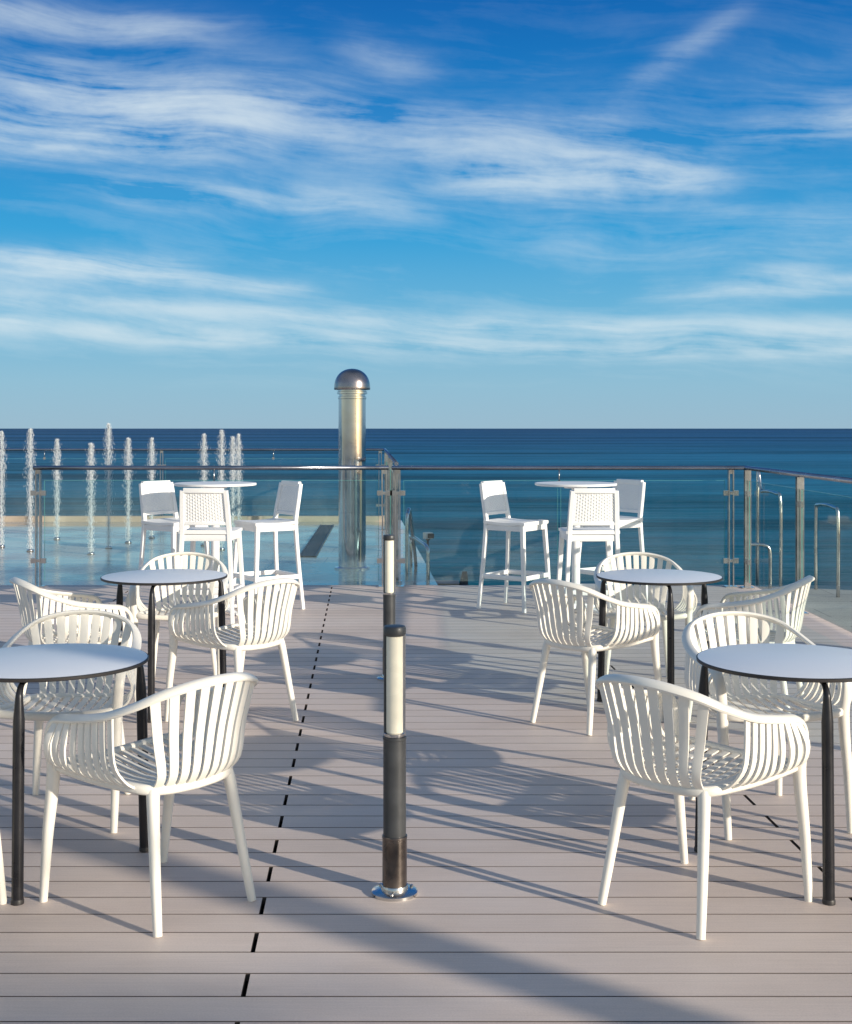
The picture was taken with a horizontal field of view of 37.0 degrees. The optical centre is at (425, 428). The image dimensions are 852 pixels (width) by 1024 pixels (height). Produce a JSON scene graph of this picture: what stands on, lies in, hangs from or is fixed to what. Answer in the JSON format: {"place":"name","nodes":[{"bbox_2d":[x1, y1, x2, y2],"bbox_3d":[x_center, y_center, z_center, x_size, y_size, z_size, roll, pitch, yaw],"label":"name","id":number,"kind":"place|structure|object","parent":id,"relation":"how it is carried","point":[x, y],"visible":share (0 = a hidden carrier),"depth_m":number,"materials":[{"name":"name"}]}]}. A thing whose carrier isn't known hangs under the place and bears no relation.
{"place":"outdoors","nodes":[
{"label":"outdoors","id":0,"kind":"place"},
{"bbox_2d":[0,520,436,584],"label":"fountain plaza","id":1,"kind":"structure","parent":0,"point":[70,561],"depth_m":15.98,"materials":[{"name":"blue liquid"}]},
{"bbox_2d":[0,431,6,546],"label":"fountain jet","id":2,"kind":"object","parent":1,"relation":"on","point":[1,481],"visible":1,"depth_m":17.00,"materials":[{"name":"liquid"}]},
{"bbox_2d":[24,428,35,551],"bbox_3d":[-5.091,0.784,16.398,0.172,1.596,0.190,0,0,34],"label":"fountain jet","id":3,"kind":"object","parent":1,"relation":"on","point":[30,448],"visible":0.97,"depth_m":16.39,"materials":[{"name":"liquid"}]},
{"bbox_2d":[53,439,62,538],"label":"fountain jet","id":4,"kind":"object","parent":1,"relation":"on","point":[56,444],"visible":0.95,"depth_m":18.19,"materials":[{"name":"liquid"}]},
{"bbox_2d":[85,443,96,554],"bbox_3d":[-4.209,0.874,16.011,0.180,1.416,0.203,0,0,0],"label":"fountain jet","id":5,"kind":"object","parent":1,"relation":"on","point":[91,502],"visible":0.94,"depth_m":15.99,"materials":[{"name":"liquid"}]},
{"bbox_2d":[103,423,115,548],"bbox_3d":[-4.187,0.749,16.802,0.182,1.666,0.207,0,0,0],"label":"fountain jet","id":6,"kind":"object","parent":1,"relation":"on","point":[108,523],"visible":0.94,"depth_m":16.79,"materials":[{"name":"liquid"}]},
{"bbox_2d":[122,437,133,542],"bbox_3d":[-4.125,0.848,17.587,0.221,1.468,0.222,0,0,0],"label":"fountain jet","id":7,"kind":"object","parent":1,"relation":"on","point":[128,455],"visible":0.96,"depth_m":17.59,"materials":[{"name":"liquid"}]},
{"bbox_2d":[147,437,156,537],"bbox_3d":[-3.946,0.850,18.404,0.201,1.464,0.184,0,0,0],"label":"fountain jet","id":8,"kind":"object","parent":1,"relation":"on","point":[152,471],"visible":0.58,"depth_m":18.39,"materials":[{"name":"liquid"}]},
{"bbox_2d":[0,515,383,521],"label":"kerb","id":9,"kind":"structure","parent":1,"relation":"on","point":[138,518],"depth_m":21.61,"materials":[{"name":"concrete"}]},
{"bbox_2d":[0,448,401,582],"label":"glass balustrade","id":10,"kind":"object","parent":1,"relation":"on","point":[390,460],"visible":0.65,"depth_m":21.67,"materials":[{"name":"metal"}]},
{"bbox_2d":[198,433,209,545],"bbox_3d":[-2.998,0.819,17.198,0.190,1.526,0.169,0,0,0],"label":"fountain jet","id":11,"kind":"object","parent":1,"relation":"on","point":[204,455],"visible":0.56,"depth_m":17.19,"materials":[{"name":"liquid"}]},
{"bbox_2d":[215,429,227,549],"bbox_3d":[-2.656,0.792,16.608,0.191,1.580,0.165,0,0,-45],"label":"fountain jet","id":12,"kind":"object","parent":1,"relation":"on","point":[221,440],"visible":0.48,"depth_m":16.59,"materials":[{"name":"liquid"}]},
{"bbox_2d":[227,436,238,541],"bbox_3d":[-2.698,0.838,17.794,0.177,1.488,0.194,0,0,-36],"label":"fountain jet","id":13,"kind":"object","parent":1,"relation":"on","point":[232,440],"visible":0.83,"depth_m":17.79,"materials":[{"name":"liquid"}]},
{"bbox_2d":[233,433,242,519],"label":"fountain jet","id":14,"kind":"object","parent":1,"relation":"on","point":[238,472],"visible":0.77,"depth_m":18.59,"materials":[{"name":"liquid"}]},
{"bbox_2d":[334,369,369,569],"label":"steel ventilation column","id":15,"kind":"structure","parent":1,"relation":"on","point":[351,386],"depth_m":14.27,"materials":[{"name":"silver metal"}]},
{"bbox_2d":[405,507,429,580],"bbox_3d":[-0.090,1.409,14.195,0.260,1.152,2.035,0,0,0],"label":"stair handrail","id":16,"kind":"object","parent":1,"relation":"on","point":[410,545],"visible":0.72,"depth_m":13.29,"materials":[{"name":"metal"}]},
{"bbox_2d":[423,532,433,546],"bbox_3d":[0.029,1.502,13.884,0.090,0.735,0.096,0,0,-29],"label":"floodlight","id":17,"kind":"object","parent":1,"relation":"on","point":[427,536],"visible":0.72,"depth_m":13.87,"materials":[{"name":"grey metal"}]},
{"bbox_2d":[435,580,458,584],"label":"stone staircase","id":18,"kind":"structure","parent":1,"relation":"attached to","point":[447,582],"depth_m":13.10,"materials":[{"name":"grey stone"}]},
{"bbox_2d":[459,571,467,584],"bbox_3d":[0.250,2.580,14.725,0.059,2.236,3.705,0,0,-5],"label":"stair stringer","id":19,"kind":"object","parent":18,"relation":"attached to","point":[464,579],"visible":0.19,"depth_m":12.99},
{"bbox_2d":[300,525,333,556],"bbox_3d":[-1.535,1.573,18.199,0.220,0.014,5.100,0,0,-2],"label":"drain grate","id":20,"kind":"object","parent":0,"point":[314,545],"visible":0.99,"depth_m":17.63,"materials":[{"name":"grey metal"}]},
{"bbox_2d":[0,429,851,589],"bbox_3d":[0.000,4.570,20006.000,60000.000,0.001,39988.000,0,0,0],"label":"sea","id":21,"kind":"structure","parent":0,"point":[683,525],"depth_m":109.62,"materials":[{"name":"liquid"}]},
{"bbox_2d":[242,653,317,996],"bbox_3d":[-5.350,4.593,5.900,17.300,5.955,13.800,0,0,0],"label":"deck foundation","id":22,"kind":"object","parent":21,"relation":"in","point":[255,941],"depth_m":4.29,"materials":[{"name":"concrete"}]},
{"bbox_2d":[0,585,851,1023],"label":"timber deck","id":23,"kind":"structure","parent":22,"relation":"on","point":[502,917],"depth_m":4.57,"materials":[{"name":"beige wood"}]},
{"bbox_2d":[0,836,6,904],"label":"armchair","id":24,"kind":"object","parent":23,"relation":"on","point":[3,898],"visible":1,"depth_m":4.20,"materials":[{"name":"beige plastic"}]},
{"bbox_2d":[0,609,141,832],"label":"armchair","id":25,"kind":"object","parent":23,"relation":"on","point":[39,714],"visible":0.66,"depth_m":5.40,"materials":[{"name":"beige plastic"}]},
{"bbox_2d":[9,577,136,718],"bbox_3d":[-1.910,1.179,6.841,0.622,0.788,0.614,0,0,-32],"label":"armchair","id":26,"kind":"object","parent":23,"relation":"on","point":[26,615],"visible":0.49,"depth_m":6.66,"materials":[{"name":"beige plastic"}]},
{"bbox_2d":[0,643,148,905],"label":"bistro table","id":27,"kind":"object","parent":23,"relation":"on","point":[22,666],"visible":0.91,"depth_m":4.43,"materials":[{"name":"white laminate"}]},
{"bbox_2d":[39,672,258,937],"bbox_3d":[-0.882,1.179,4.233,0.622,0.788,0.614,0,0,40],"label":"armchair","id":28,"kind":"object","parent":23,"relation":"on","point":[228,704],"visible":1,"depth_m":4.08,"materials":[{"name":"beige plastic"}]},
{"bbox_2d":[100,569,226,722],"bbox_3d":[-1.470,1.199,7.149,0.700,0.742,0.723,0,0,0],"label":"bistro table","id":29,"kind":"object","parent":23,"relation":"on","point":[153,578],"visible":0.81,"depth_m":7.05,"materials":[{"name":"white laminate"}]},
{"bbox_2d":[138,480,210,605],"bbox_3d":[-2.211,1.019,11.158,0.505,1.106,0.483,0,0,36],"label":"bar stool","id":30,"kind":"object","parent":23,"relation":"on","point":[157,497],"visible":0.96,"depth_m":11.18,"materials":[{"name":"white plastic"}]},
{"bbox_2d":[126,552,229,675],"bbox_3d":[-1.504,1.179,7.816,0.614,0.788,0.622,0,0,-6],"label":"armchair","id":31,"kind":"object","parent":23,"relation":"on","point":[134,604],"visible":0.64,"depth_m":8.02,"materials":[{"name":"beige plastic"}]},
{"bbox_2d":[175,488,244,623],"bbox_3d":[-1.721,1.019,10.166,0.483,1.106,0.505,0,0,3],"label":"bar stool","id":32,"kind":"object","parent":23,"relation":"on","point":[204,506],"visible":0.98,"depth_m":9.97,"materials":[{"name":"white plastic"}]},
{"bbox_2d":[30,466,391,587],"bbox_3d":[-2.125,0.970,12.620,3.580,1.203,0.120,0,0,0],"label":"glass balustrade","id":33,"kind":"object","parent":23,"relation":"on","point":[41,493],"visible":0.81,"depth_m":12.60,"materials":[{"name":"metal"}]},
{"bbox_2d":[174,481,256,615],"bbox_3d":[-1.800,1.015,10.880,0.700,1.098,0.700,0,0,0],"label":"bar table","id":34,"kind":"object","parent":23,"relation":"on","point":[215,549],"visible":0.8,"depth_m":10.84,"materials":[{"name":"white plastic"}]},
{"bbox_2d":[164,578,299,721],"bbox_3d":[-1.002,1.179,6.837,0.622,0.788,0.614,0,0,40],"label":"armchair","id":35,"kind":"object","parent":23,"relation":"on","point":[275,615],"visible":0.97,"depth_m":6.69,"materials":[{"name":"beige plastic"}]},
{"bbox_2d":[233,480,304,608],"bbox_3d":[-1.379,1.019,11.128,0.505,1.106,0.484,0,0,-35],"label":"bar stool","id":36,"kind":"object","parent":23,"relation":"on","point":[288,499],"visible":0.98,"depth_m":11.07,"materials":[{"name":"white plastic"}]},
{"bbox_2d":[377,534,395,680],"bbox_3d":[-0.230,1.117,7.970,0.156,0.905,0.156,0,0,0],"label":"bollard light","id":37,"kind":"object","parent":23,"relation":"on","point":[389,594],"visible":0.69,"depth_m":7.95,"materials":[{"name":"metal"}]},
{"bbox_2d":[372,624,417,901],"bbox_3d":[-0.106,1.117,4.300,0.156,0.905,0.156,0,0,0],"label":"bollard light","id":38,"kind":"object","parent":23,"relation":"on","point":[394,886],"visible":1,"depth_m":4.27,"materials":[{"name":"metal"}]},
{"bbox_2d":[477,480,550,612],"bbox_3d":[0.769,1.019,11.158,0.505,1.106,0.483,0,0,35],"label":"bar stool","id":39,"kind":"object","parent":23,"relation":"on","point":[494,498],"visible":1,"depth_m":11.11,"materials":[{"name":"white plastic"}]},
{"bbox_2d":[535,481,616,614],"bbox_3d":[1.280,1.015,10.880,0.700,1.098,0.700,0,0,0],"label":"bar table","id":40,"kind":"object","parent":23,"relation":"on","point":[572,485],"visible":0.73,"depth_m":10.85,"materials":[{"name":"white plastic"}]},
{"bbox_2d":[556,488,624,629],"bbox_3d":[1.301,1.019,10.146,0.483,1.106,0.505,0,0,-3],"label":"bar stool","id":41,"kind":"object","parent":23,"relation":"on","point":[593,506],"visible":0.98,"depth_m":9.95,"materials":[{"name":"white plastic"}]},
{"bbox_2d":[529,579,663,735],"bbox_3d":[0.874,1.179,6.816,0.622,0.788,0.614,0,0,-43],"label":"armchair","id":42,"kind":"object","parent":23,"relation":"on","point":[548,602],"visible":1,"depth_m":6.66,"materials":[{"name":"beige plastic"}]},
{"bbox_2d":[580,479,647,607],"bbox_3d":[1.671,1.019,11.458,0.505,1.106,0.483,0,0,-36],"label":"bar stool","id":43,"kind":"object","parent":23,"relation":"on","point":[631,495],"visible":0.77,"depth_m":11.46,"materials":[{"name":"white plastic"}]},
{"bbox_2d":[391,466,851,614],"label":"glass balustrade","id":44,"kind":"object","parent":23,"relation":"on","point":[799,524],"visible":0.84,"depth_m":12.59,"materials":[{"name":"metal"}]},
{"bbox_2d":[594,552,696,676],"bbox_3d":[1.322,1.179,7.816,0.614,0.788,0.622,0,0,3],"label":"armchair","id":45,"kind":"object","parent":23,"relation":"on","point":[685,609],"visible":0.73,"depth_m":8.02,"materials":[{"name":"beige plastic"}]},
{"bbox_2d":[596,569,722,701],"bbox_3d":[1.310,1.199,7.149,0.700,0.742,0.723,0,0,0],"label":"bistro table","id":46,"kind":"object","parent":23,"relation":"on","point":[668,578],"visible":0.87,"depth_m":7.07,"materials":[{"name":"white laminate"}]},
{"bbox_2d":[595,674,812,939],"bbox_3d":[0.884,1.179,4.216,0.622,0.788,0.614,0,0,-43],"label":"armchair","id":47,"kind":"object","parent":23,"relation":"on","point":[632,716],"visible":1,"depth_m":4.06,"materials":[{"name":"beige plastic"}]},
{"bbox_2d":[689,575,814,721],"bbox_3d":[1.782,1.179,6.903,0.622,0.788,0.614,0,0,28],"label":"armchair","id":48,"kind":"object","parent":23,"relation":"on","point":[756,604],"visible":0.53,"depth_m":6.72,"materials":[{"name":"beige plastic"}]},
{"bbox_2d":[682,611,851,839],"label":"armchair","id":49,"kind":"object","parent":23,"relation":"on","point":[723,693],"visible":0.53,"depth_m":5.26,"materials":[{"name":"beige plastic"}]},
{"bbox_2d":[694,643,851,905],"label":"bistro table","id":50,"kind":"object","parent":23,"relation":"on","point":[823,666],"visible":0.93,"depth_m":4.38,"materials":[{"name":"white laminate"}]},
{"bbox_2d":[0,0,851,428],"label":"sky","id":51,"kind":"structure","parent":0,"point":[497,214],"materials":[{"name":"blue"}]},
{"bbox_2d":[755,586,851,632],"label":"side terrace","id":52,"kind":"structure","parent":0,"point":[828,605],"depth_m":11.72,"materials":[{"name":"concrete"}]},
{"bbox_2d":[751,471,839,596],"bbox_3d":[3.647,2.693,12.883,0.582,4.554,1.392,0,0,-30],"label":"stair handrail","id":53,"kind":"object","parent":52,"relation":"on","point":[757,544],"visible":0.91,"depth_m":12.94,"materials":[{"name":"metal"}]}
]}

